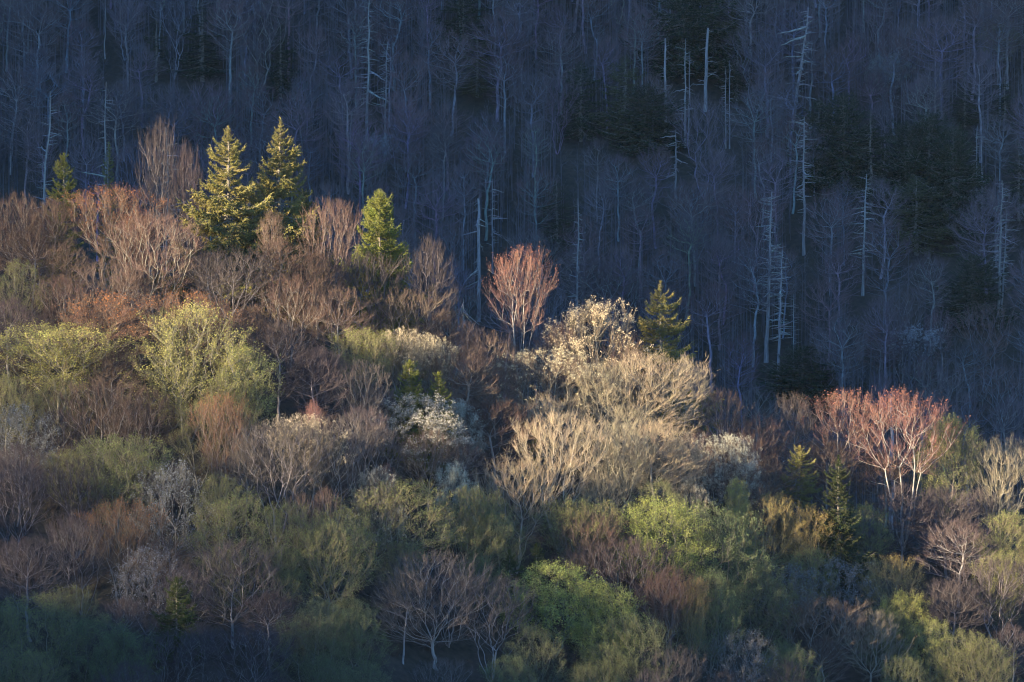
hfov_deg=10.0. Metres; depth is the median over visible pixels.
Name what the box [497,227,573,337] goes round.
bare tree
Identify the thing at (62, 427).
bare tree
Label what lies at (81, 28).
slender bare tree
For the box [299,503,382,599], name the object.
leafing tree
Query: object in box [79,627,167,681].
leafing tree
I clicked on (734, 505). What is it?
leafing tree
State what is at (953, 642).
leafing tree
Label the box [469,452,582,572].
bare tree
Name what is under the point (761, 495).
bare tree
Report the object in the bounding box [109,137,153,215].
bare tree
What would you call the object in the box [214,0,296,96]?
bare tree
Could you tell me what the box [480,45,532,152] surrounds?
slender bare tree
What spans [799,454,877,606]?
spruce tree
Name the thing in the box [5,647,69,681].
leafing tree
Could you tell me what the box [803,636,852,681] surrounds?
bare tree
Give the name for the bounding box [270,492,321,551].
bare tree
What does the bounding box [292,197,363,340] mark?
bare tree
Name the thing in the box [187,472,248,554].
leafing tree
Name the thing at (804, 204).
dead snag
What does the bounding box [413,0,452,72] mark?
slender bare tree
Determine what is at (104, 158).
dead snag
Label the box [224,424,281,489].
bare tree
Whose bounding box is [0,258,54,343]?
leafing tree
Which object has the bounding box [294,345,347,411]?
bare tree
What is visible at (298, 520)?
leafing tree
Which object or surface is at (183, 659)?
bare tree
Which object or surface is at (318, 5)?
bare tree
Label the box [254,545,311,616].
leafing tree
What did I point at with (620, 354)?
bare tree
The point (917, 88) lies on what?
slender bare tree
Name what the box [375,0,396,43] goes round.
slender bare tree
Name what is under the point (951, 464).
slender bare tree
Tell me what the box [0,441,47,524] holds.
bare tree
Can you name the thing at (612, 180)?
slender bare tree
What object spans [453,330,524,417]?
bare tree
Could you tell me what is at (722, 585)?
leafing tree
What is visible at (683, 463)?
bare tree
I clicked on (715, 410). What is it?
bare tree
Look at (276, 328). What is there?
bare tree
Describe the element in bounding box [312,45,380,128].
bare tree
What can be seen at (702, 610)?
leafing tree
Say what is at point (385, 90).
dead snag
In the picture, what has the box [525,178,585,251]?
fir tree
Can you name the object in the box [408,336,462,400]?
blossoming tree
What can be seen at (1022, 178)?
bare tree
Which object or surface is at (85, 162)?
bare tree
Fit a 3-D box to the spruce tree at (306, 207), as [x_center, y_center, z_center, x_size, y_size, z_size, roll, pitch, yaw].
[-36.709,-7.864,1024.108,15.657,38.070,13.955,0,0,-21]
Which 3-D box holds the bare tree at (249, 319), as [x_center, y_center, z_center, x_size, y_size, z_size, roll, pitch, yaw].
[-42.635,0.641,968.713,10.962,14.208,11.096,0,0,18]
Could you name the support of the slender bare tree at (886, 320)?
on the hillside
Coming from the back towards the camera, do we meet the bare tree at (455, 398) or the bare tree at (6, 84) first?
the bare tree at (6, 84)
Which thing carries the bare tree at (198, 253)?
on the hillside
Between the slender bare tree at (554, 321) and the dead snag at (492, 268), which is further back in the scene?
the dead snag at (492, 268)
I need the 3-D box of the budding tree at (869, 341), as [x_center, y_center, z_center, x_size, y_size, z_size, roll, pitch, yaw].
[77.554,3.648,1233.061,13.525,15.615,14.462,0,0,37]
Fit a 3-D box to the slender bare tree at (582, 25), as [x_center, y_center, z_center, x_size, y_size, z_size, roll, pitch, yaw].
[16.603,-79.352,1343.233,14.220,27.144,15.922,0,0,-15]
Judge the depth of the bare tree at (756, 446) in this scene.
998.31 m
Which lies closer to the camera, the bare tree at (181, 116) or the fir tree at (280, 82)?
the bare tree at (181, 116)
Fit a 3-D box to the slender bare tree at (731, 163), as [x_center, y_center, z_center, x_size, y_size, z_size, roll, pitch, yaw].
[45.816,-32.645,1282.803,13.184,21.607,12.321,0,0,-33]
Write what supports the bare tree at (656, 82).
on the hillside
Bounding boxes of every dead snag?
[25,95,61,284]
[82,82,114,291]
[104,2,105,58]
[155,134,191,302]
[353,0,389,147]
[374,42,395,142]
[434,298,479,392]
[464,198,487,321]
[479,179,506,273]
[566,205,585,335]
[662,38,673,132]
[662,131,687,199]
[673,39,693,147]
[696,28,718,111]
[719,62,733,148]
[751,192,790,362]
[765,250,794,378]
[766,7,819,150]
[787,119,815,255]
[788,298,799,370]
[849,174,876,295]
[888,394,894,537]
[968,126,994,226]
[975,183,1015,328]
[996,211,1018,308]
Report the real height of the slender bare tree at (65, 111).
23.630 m
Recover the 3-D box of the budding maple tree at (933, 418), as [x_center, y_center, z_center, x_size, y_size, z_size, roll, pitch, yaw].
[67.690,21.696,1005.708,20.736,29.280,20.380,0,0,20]
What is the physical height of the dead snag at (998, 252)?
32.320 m
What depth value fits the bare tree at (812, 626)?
963.14 m
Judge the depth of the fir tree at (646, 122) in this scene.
1309.79 m
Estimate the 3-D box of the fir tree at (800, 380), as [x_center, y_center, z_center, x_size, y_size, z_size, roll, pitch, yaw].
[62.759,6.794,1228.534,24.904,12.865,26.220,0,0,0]
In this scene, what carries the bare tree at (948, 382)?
on the hillside
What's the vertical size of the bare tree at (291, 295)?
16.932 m
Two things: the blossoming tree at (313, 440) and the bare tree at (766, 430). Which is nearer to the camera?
the blossoming tree at (313, 440)
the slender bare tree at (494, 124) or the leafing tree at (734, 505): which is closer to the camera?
the leafing tree at (734, 505)
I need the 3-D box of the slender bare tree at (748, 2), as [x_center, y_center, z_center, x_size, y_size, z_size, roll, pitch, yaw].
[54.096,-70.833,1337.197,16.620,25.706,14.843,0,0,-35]
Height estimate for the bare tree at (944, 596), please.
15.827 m
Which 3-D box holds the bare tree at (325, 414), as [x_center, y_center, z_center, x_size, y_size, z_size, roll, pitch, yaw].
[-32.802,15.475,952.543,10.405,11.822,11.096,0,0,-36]
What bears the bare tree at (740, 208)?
on the hillside
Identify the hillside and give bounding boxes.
[0,0,1023,681]
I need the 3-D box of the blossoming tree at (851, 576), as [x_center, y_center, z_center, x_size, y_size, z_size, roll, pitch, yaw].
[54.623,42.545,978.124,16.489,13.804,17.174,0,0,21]
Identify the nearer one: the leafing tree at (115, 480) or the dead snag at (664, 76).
the leafing tree at (115, 480)
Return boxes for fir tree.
[136,11,173,81]
[161,2,235,81]
[256,20,304,99]
[429,0,502,55]
[446,32,499,97]
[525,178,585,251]
[549,61,610,142]
[589,55,660,141]
[596,82,701,156]
[623,0,754,83]
[677,0,768,54]
[714,31,757,103]
[754,343,864,402]
[783,88,887,200]
[784,97,852,184]
[838,109,898,207]
[855,118,960,215]
[871,175,963,257]
[886,107,974,225]
[895,121,994,243]
[926,253,1023,330]
[946,74,990,126]
[982,72,1022,131]
[996,138,1023,220]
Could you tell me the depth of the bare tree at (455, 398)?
977.56 m
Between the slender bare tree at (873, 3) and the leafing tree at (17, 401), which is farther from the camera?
the slender bare tree at (873, 3)
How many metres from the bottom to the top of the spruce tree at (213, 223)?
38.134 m
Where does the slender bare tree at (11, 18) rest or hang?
on the hillside
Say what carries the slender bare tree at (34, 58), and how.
on the hillside
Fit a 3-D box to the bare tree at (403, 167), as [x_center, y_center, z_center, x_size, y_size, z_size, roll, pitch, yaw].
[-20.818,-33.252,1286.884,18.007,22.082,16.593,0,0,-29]
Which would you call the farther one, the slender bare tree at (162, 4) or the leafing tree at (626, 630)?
the slender bare tree at (162, 4)
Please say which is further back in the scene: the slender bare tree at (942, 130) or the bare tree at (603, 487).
the slender bare tree at (942, 130)
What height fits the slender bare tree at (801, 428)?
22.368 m
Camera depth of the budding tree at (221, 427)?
931.40 m
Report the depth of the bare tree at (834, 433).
1201.25 m
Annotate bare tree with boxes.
[0,0,28,71]
[0,0,50,84]
[0,0,72,106]
[0,60,49,174]
[0,98,57,207]
[0,111,23,141]
[0,190,42,284]
[0,191,53,292]
[0,210,11,255]
[0,223,69,313]
[0,294,13,348]
[0,294,49,386]
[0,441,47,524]
[0,457,64,572]
[0,532,92,641]
[0,535,52,617]
[1,215,70,285]
[3,59,85,153]
[8,0,47,46]
[15,44,63,125]
[16,120,63,201]
[18,196,81,298]
[23,272,97,353]
[23,306,72,371]
[28,406,96,483]
[31,0,97,69]
[33,514,117,618]
[34,511,107,585]
[35,239,91,319]
[35,456,115,558]
[44,89,84,185]
[46,0,88,37]
[47,376,151,486]
[55,132,118,220]
[57,18,105,100]
[57,58,111,158]
[58,256,160,330]
[65,47,101,128]
[70,78,161,187]
[70,154,130,261]
[77,308,137,393]
[79,298,133,349]
[80,347,147,432]
[92,209,208,330]
[95,0,150,59]
[96,595,162,680]
[98,395,168,493]
[103,0,150,88]
[106,247,165,297]
[106,267,155,315]
[107,77,148,160]
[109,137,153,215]
[110,385,187,462]
[110,531,193,611]
[118,457,200,534]
[121,628,225,681]
[123,41,165,127]
[127,176,172,270]
[131,82,196,145]
[131,113,185,305]
[132,139,203,221]
[139,0,174,55]
[143,87,208,174]
[143,560,228,638]
[147,0,203,77]
[150,533,296,647]
[161,140,211,297]
[170,248,221,296]
[172,76,237,166]
[173,621,229,680]
[175,0,220,51]
[177,250,246,316]
[180,243,286,335]
[182,85,251,194]
[183,138,245,239]
[190,622,298,681]
[195,189,226,253]
[199,0,254,106]
[200,128,259,198]
[200,326,270,400]
[210,440,275,523]
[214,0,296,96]
[215,417,340,546]
[218,0,266,75]
[222,304,281,378]
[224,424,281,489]
[225,82,288,167]
[229,156,268,206]
[229,588,314,676]
[230,57,270,142]
[230,116,308,212]
[235,320,326,422]
[240,234,329,320]
[247,87,334,195]
[248,272,339,364]
[255,210,286,315]
[260,0,316,74]
[266,258,334,338]
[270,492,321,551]
[271,159,319,221]
[273,345,360,418]
[282,411,385,529]
[285,285,344,336]
[287,249,352,338]
[288,403,339,457]
[289,23,333,117]
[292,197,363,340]
[294,0,338,40]
[294,137,331,209]
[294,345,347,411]
[296,286,381,379]
[307,179,358,259]
[310,487,344,573]
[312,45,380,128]
[313,0,390,78]
[315,74,380,194]
[315,215,363,298]
[323,250,411,354]
[326,109,396,224]
[327,89,366,157]
[329,358,392,461]
[330,5,389,105]
[331,403,390,479]
[339,133,390,241]
[341,425,413,507]
[345,227,387,296]
[349,383,401,452]
[355,547,506,670]
[359,178,408,239]
[360,287,459,371]
[363,336,416,396]
[365,0,419,90]
[370,24,408,126]
[370,570,438,663]
[371,82,440,186]
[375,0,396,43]
[379,46,440,144]
[380,96,432,208]
[383,203,429,257]
[385,143,452,235]
[385,426,475,509]
[388,228,438,316]
[391,231,465,383]
[394,168,474,282]
[401,328,443,379]
[402,312,487,396]
[408,657,472,681]
[410,0,438,38]
[410,17,453,102]
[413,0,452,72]
[414,26,487,135]
[414,99,477,187]
[420,120,466,216]
[421,345,499,433]
[422,384,480,453]
[423,569,487,647]
[425,216,485,311]
[425,276,488,377]
[429,439,497,505]
[432,258,480,330]
[439,161,482,269]
[443,572,541,680]
[447,0,485,44]
[447,320,489,408]
[452,4,537,121]
[452,126,512,240]
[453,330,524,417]
[456,397,548,493]
[458,108,510,204]
[464,364,526,437]
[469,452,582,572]
[471,291,538,401]
[477,343,537,396]
[478,1,480,18]
[480,0,506,56]
[480,3,550,102]
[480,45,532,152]
[493,0,546,81]
[496,260,535,361]
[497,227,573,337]
[501,408,612,551]
[508,69,561,177]
[510,0,561,58]
[511,118,552,193]
[511,221,546,305]
[512,161,566,232]
[515,282,582,366]
[517,392,577,468]
[524,20,591,113]
[524,64,583,153]
[528,313,565,408]
[529,322,589,407]
[535,1,581,83]
[538,354,601,435]
[544,549,595,616]
[548,347,717,449]
[549,250,659,358]
[550,242,613,339]
[551,211,620,326]
[553,358,632,460]
[554,510,623,607]
[556,471,636,541]
[557,417,667,530]
[566,0,602,53]
[566,536,681,635]
[572,0,618,80]
[573,0,578,32]
[579,136,615,216]
[579,178,618,272]
[584,294,631,389]
[587,426,665,507]
[590,513,643,582]
[591,35,630,127]
[593,345,666,419]
[595,325,642,412]
[595,402,655,469]
[596,151,640,240]
[598,242,648,345]
[601,416,715,521]
[611,0,660,93]
[612,201,671,301]
[616,177,661,272]
[618,0,641,43]
[619,5,665,89]
[626,643,707,681]
[627,72,678,148]
[629,335,674,386]
[629,669,672,681]
[630,142,677,248]
[630,562,715,653]
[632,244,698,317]
[633,0,691,62]
[633,570,696,671]
[636,283,696,363]
[649,355,721,435]
[651,176,722,261]
[660,180,738,286]
[661,207,711,319]
[665,90,742,197]
[671,431,722,497]
[678,360,713,442]
[680,382,743,450]
[681,276,744,390]
[682,388,756,474]
[687,236,751,349]
[689,146,743,238]
[699,231,747,324]
[699,427,777,498]
[708,183,756,256]
[711,0,781,86]
[715,180,790,294]
[717,19,790,112]
[717,83,788,198]
[718,329,770,440]
[718,380,786,477]
[721,238,790,366]
[727,411,801,486]
[739,453,807,542]
[739,481,794,559]
[740,31,798,137]
[743,65,802,161]
[744,133,781,225]
[744,144,810,257]
[750,391,830,505]
[755,0,838,99]
[758,591,880,680]
[760,0,802,70]
[762,244,804,337]
[763,111,828,213]
[767,78,811,174]
[769,409,824,506]
[781,25,832,131]
[789,271,860,373]
[794,126,830,195]
[796,184,862,296]
[797,0,845,72]
[801,438,870,508]
[801,473,852,514]
[802,322,861,402]
[803,307,876,424]
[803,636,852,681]
[807,403,875,508]
[809,239,868,339]
[825,177,862,265]
[831,608,914,681]
[838,1,905,93]
[846,65,896,156]
[850,175,909,278]
[850,449,921,535]
[851,214,917,332]
[851,293,912,408]
[858,0,901,66]
[858,369,905,474]
[861,481,941,576]
[862,431,911,527]
[863,101,899,183]
[871,30,920,135]
[873,282,940,382]
[878,0,916,36]
[879,12,933,102]
[887,387,958,493]
[891,72,949,155]
[892,12,993,107]
[892,352,956,437]
[897,0,944,46]
[901,248,952,354]
[902,576,999,666]
[905,58,959,119]
[906,483,992,579]
[906,485,961,557]
[908,518,998,606]
[914,360,983,469]
[918,7,955,88]
[919,305,956,394]
[920,576,966,637]
[922,430,977,532]
[927,112,962,159]
[938,394,1002,505]
[942,188,1023,310]
[944,0,999,99]
[945,338,993,423]
[945,555,1023,652]
[948,300,1017,391]
[948,485,1004,559]
[949,43,1011,162]
[951,0,975,48]
[955,435,1023,555]
[960,177,1022,264]
[961,0,1014,60]
[967,0,1023,89]
[968,111,1023,211]
[968,358,1023,451]
[979,5,1023,113]
[981,623,1023,681]
[986,392,1023,509]
[999,90,1023,145]
[1000,320,1023,361]
[1002,255,1023,304]
[1005,128,1023,184]
[1005,246,1023,317]
[1009,426,1023,475]
[1010,97,1023,121]
[1011,202,1023,220]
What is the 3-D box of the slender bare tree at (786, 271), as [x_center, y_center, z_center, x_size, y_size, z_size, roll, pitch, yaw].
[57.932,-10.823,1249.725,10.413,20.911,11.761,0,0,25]
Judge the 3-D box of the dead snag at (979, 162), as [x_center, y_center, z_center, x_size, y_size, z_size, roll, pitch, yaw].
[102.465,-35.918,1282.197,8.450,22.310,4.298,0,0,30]
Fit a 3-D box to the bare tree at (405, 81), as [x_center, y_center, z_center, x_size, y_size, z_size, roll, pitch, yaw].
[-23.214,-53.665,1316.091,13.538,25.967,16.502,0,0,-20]
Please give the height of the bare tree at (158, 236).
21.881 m
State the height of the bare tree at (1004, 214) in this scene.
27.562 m
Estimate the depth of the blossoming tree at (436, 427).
962.81 m
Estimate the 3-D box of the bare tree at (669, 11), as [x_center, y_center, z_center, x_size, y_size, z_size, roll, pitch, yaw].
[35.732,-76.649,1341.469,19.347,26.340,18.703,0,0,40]
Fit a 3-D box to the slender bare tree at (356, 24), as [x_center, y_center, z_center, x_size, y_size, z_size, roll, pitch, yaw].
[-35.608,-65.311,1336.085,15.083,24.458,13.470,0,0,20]
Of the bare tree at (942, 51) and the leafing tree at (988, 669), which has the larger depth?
the bare tree at (942, 51)
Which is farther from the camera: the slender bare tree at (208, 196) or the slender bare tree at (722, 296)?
the slender bare tree at (208, 196)
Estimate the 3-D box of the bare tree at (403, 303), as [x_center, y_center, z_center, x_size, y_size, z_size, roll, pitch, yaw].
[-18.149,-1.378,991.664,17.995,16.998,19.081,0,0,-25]
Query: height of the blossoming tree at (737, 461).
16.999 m
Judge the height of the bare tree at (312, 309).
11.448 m
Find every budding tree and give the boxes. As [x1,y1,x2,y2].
[53,180,169,300]
[53,288,173,416]
[74,496,176,615]
[121,288,236,398]
[177,298,257,378]
[184,389,250,505]
[853,322,904,385]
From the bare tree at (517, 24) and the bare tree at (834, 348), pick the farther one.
the bare tree at (517, 24)
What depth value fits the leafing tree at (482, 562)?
937.87 m
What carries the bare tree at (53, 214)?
on the hillside
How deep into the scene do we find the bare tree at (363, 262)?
994.06 m
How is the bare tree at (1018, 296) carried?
on the hillside
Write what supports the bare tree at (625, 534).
on the hillside
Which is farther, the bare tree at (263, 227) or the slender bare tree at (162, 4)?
the slender bare tree at (162, 4)
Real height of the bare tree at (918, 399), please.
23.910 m
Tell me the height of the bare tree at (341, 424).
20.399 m
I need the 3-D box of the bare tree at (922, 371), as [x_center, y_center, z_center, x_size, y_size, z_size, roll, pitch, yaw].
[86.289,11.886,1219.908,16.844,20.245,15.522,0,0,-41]
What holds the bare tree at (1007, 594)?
on the hillside
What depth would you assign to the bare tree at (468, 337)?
990.25 m
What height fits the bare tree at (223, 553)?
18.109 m
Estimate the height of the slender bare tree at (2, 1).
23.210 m
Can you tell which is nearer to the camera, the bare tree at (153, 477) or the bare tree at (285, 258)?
the bare tree at (153, 477)
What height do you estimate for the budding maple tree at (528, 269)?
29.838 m
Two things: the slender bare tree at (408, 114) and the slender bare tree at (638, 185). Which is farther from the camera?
the slender bare tree at (408, 114)
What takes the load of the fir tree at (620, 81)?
on the hillside
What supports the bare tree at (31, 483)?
on the hillside
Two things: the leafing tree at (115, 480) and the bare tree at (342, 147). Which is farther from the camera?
the bare tree at (342, 147)
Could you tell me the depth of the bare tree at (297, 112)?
1300.88 m
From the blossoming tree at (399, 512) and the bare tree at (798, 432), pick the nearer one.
the blossoming tree at (399, 512)
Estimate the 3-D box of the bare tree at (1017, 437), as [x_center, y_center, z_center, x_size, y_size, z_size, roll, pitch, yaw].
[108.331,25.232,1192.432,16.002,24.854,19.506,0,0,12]
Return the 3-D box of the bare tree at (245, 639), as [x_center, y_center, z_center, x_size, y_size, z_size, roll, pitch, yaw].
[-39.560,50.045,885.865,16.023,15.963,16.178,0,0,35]
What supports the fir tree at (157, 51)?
on the hillside
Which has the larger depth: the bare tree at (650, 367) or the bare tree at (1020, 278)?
the bare tree at (1020, 278)
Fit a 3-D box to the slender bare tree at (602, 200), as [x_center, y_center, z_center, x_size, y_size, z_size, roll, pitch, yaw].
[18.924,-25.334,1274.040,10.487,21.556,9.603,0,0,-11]
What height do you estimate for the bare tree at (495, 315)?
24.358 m
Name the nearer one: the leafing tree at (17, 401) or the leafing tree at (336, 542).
the leafing tree at (336, 542)
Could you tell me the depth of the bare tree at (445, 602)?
920.02 m
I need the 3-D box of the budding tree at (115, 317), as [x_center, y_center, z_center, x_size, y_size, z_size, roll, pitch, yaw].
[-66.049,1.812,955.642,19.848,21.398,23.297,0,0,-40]
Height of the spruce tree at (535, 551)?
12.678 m
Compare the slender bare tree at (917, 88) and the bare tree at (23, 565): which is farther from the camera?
the slender bare tree at (917, 88)
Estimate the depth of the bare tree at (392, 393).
964.72 m
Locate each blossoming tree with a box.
[0,402,63,489]
[109,544,196,634]
[123,454,239,574]
[262,413,356,527]
[343,465,417,557]
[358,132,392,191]
[367,388,475,478]
[371,326,443,423]
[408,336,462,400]
[429,461,484,555]
[442,397,489,473]
[477,344,629,443]
[526,295,653,420]
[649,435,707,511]
[667,476,710,548]
[683,629,779,681]
[686,432,764,524]
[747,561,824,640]
[791,557,885,635]
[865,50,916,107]
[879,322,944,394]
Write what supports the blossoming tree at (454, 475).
on the hillside
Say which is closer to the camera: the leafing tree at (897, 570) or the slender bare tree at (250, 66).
the leafing tree at (897, 570)
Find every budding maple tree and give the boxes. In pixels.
[118,207,159,305]
[301,397,327,509]
[372,463,399,534]
[480,242,558,405]
[782,386,895,526]
[843,384,970,548]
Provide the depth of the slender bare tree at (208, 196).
1278.11 m
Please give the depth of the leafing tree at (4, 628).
885.14 m
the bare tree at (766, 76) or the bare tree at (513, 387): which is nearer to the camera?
the bare tree at (513, 387)
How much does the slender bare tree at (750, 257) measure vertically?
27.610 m
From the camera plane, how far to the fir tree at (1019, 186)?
1283.50 m
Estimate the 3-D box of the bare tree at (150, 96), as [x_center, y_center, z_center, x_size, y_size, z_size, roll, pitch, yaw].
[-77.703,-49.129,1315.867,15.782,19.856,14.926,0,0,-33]
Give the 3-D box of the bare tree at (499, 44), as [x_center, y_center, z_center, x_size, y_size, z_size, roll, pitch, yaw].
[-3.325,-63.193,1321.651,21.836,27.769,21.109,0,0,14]
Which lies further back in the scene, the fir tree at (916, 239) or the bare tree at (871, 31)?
the bare tree at (871, 31)
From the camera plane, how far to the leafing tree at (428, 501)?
933.79 m
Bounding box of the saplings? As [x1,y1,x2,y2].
[0,0,1023,546]
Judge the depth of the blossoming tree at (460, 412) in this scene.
971.64 m
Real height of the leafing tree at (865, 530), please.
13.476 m
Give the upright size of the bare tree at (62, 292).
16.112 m
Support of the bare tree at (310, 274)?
on the hillside
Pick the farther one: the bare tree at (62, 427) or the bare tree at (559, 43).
the bare tree at (559, 43)
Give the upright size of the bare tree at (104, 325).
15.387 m
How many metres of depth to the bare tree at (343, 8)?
1345.60 m
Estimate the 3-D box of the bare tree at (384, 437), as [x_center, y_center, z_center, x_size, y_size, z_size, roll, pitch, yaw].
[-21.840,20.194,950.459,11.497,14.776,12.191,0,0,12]
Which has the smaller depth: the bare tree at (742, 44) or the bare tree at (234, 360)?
the bare tree at (234, 360)
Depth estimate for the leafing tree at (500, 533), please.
944.25 m
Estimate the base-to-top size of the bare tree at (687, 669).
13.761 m
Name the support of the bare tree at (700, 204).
on the hillside
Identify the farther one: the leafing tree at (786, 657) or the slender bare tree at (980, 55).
the slender bare tree at (980, 55)
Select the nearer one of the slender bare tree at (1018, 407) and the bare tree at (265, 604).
the bare tree at (265, 604)
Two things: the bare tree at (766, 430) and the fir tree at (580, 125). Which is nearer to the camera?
the bare tree at (766, 430)
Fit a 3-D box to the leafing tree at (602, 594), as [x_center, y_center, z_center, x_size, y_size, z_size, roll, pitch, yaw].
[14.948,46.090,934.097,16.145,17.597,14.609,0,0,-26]
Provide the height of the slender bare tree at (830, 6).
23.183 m
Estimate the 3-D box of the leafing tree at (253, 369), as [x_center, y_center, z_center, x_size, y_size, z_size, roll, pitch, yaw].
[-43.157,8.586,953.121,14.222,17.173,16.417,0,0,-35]
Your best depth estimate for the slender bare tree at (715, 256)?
1252.67 m
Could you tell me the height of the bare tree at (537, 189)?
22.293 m
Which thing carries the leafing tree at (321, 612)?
on the hillside
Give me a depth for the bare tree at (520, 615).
922.75 m
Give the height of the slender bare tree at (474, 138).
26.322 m
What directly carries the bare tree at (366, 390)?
on the hillside
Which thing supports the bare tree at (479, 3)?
on the hillside
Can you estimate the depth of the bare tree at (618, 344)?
1008.79 m
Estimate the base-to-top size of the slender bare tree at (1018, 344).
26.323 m
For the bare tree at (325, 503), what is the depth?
928.19 m
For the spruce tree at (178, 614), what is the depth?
893.20 m
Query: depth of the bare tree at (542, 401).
983.12 m
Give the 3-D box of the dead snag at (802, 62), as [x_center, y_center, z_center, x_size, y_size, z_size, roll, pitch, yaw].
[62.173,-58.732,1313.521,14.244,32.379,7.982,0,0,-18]
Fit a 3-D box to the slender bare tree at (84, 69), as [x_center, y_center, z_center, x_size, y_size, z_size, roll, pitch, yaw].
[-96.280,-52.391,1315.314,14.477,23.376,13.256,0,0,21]
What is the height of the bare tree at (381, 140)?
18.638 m
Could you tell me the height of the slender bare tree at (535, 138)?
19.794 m
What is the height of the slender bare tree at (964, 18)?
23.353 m
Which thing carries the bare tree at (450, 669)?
on the hillside
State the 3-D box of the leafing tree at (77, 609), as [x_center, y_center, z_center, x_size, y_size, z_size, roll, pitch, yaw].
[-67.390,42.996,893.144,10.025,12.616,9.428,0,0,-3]
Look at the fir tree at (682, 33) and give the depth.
1332.24 m
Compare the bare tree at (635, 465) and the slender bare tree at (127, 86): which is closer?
the bare tree at (635, 465)
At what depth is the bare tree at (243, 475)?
930.03 m
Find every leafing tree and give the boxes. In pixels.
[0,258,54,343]
[0,318,142,421]
[0,371,47,455]
[0,590,98,681]
[0,606,31,664]
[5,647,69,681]
[26,372,106,446]
[35,449,105,514]
[39,584,101,658]
[47,610,138,681]
[48,428,187,548]
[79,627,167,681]
[116,293,264,442]
[134,348,210,426]
[142,303,199,379]
[166,396,236,488]
[176,487,318,588]
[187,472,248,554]
[190,542,272,621]
[191,374,268,451]
[193,344,285,442]
[248,498,324,593]
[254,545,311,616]
[259,609,359,681]
[270,515,389,617]
[287,596,360,675]
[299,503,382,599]
[315,607,398,681]
[323,476,470,578]
[325,595,382,665]
[328,323,408,422]
[368,539,425,604]
[427,483,513,570]
[440,553,505,622]
[449,488,549,575]
[457,506,525,604]
[478,653,537,681]
[493,622,568,681]
[495,557,616,657]
[520,494,626,593]
[560,662,622,681]
[565,639,641,681]
[566,579,656,681]
[591,611,685,681]
[604,489,721,602]
[620,477,690,548]
[649,497,784,620]
[665,563,746,677]
[670,575,712,676]
[686,570,753,645]
[712,537,779,607]
[721,475,751,572]
[726,558,802,658]
[735,490,821,588]
[744,644,830,681]
[762,638,815,681]
[772,504,852,591]
[782,547,840,627]
[841,500,895,577]
[847,553,931,634]
[851,603,921,681]
[874,585,941,658]
[879,654,928,681]
[900,615,964,681]
[904,412,987,550]
[911,627,1022,681]
[941,635,1019,681]
[958,550,1023,632]
[959,509,1023,597]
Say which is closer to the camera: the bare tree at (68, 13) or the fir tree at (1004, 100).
the fir tree at (1004, 100)
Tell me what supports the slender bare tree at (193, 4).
on the hillside
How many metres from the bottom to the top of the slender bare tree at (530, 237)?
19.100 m
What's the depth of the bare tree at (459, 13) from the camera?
1353.47 m
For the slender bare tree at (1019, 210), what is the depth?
1263.68 m
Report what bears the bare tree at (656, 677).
on the hillside
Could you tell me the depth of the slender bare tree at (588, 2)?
1334.26 m
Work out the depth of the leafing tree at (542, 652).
920.43 m
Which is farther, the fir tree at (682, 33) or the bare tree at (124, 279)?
the fir tree at (682, 33)
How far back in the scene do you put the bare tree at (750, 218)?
1262.74 m
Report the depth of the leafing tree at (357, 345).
969.67 m
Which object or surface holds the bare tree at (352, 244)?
on the hillside
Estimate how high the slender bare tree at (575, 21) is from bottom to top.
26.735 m
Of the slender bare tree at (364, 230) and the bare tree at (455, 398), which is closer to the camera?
the bare tree at (455, 398)
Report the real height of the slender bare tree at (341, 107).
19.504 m
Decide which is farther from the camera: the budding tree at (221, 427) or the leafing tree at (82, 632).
the budding tree at (221, 427)
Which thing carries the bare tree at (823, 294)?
on the hillside
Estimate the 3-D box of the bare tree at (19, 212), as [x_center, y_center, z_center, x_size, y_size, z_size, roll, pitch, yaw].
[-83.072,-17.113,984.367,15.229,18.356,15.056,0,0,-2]
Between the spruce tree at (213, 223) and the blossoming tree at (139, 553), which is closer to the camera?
the blossoming tree at (139, 553)
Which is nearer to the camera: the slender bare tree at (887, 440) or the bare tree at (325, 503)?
the bare tree at (325, 503)
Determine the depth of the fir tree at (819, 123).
1297.08 m
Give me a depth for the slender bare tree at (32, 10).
1357.11 m
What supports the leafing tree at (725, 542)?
on the hillside
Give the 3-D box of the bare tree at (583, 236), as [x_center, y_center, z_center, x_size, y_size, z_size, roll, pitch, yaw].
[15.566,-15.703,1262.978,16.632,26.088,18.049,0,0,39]
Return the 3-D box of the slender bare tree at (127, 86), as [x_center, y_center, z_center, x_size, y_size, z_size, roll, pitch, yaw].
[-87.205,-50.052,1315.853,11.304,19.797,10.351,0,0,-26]
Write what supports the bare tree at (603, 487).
on the hillside
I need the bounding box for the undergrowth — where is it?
[0,274,1023,681]
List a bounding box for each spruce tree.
[29,152,91,297]
[139,125,307,319]
[142,576,208,668]
[231,116,338,340]
[265,188,348,336]
[326,189,447,380]
[380,360,435,469]
[413,371,459,482]
[498,549,525,618]
[512,542,557,618]
[518,423,544,502]
[555,328,602,420]
[600,281,724,434]
[778,445,822,542]
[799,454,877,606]
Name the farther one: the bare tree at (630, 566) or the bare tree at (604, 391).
the bare tree at (604, 391)
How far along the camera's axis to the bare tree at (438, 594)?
926.76 m
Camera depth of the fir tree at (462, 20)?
1347.37 m

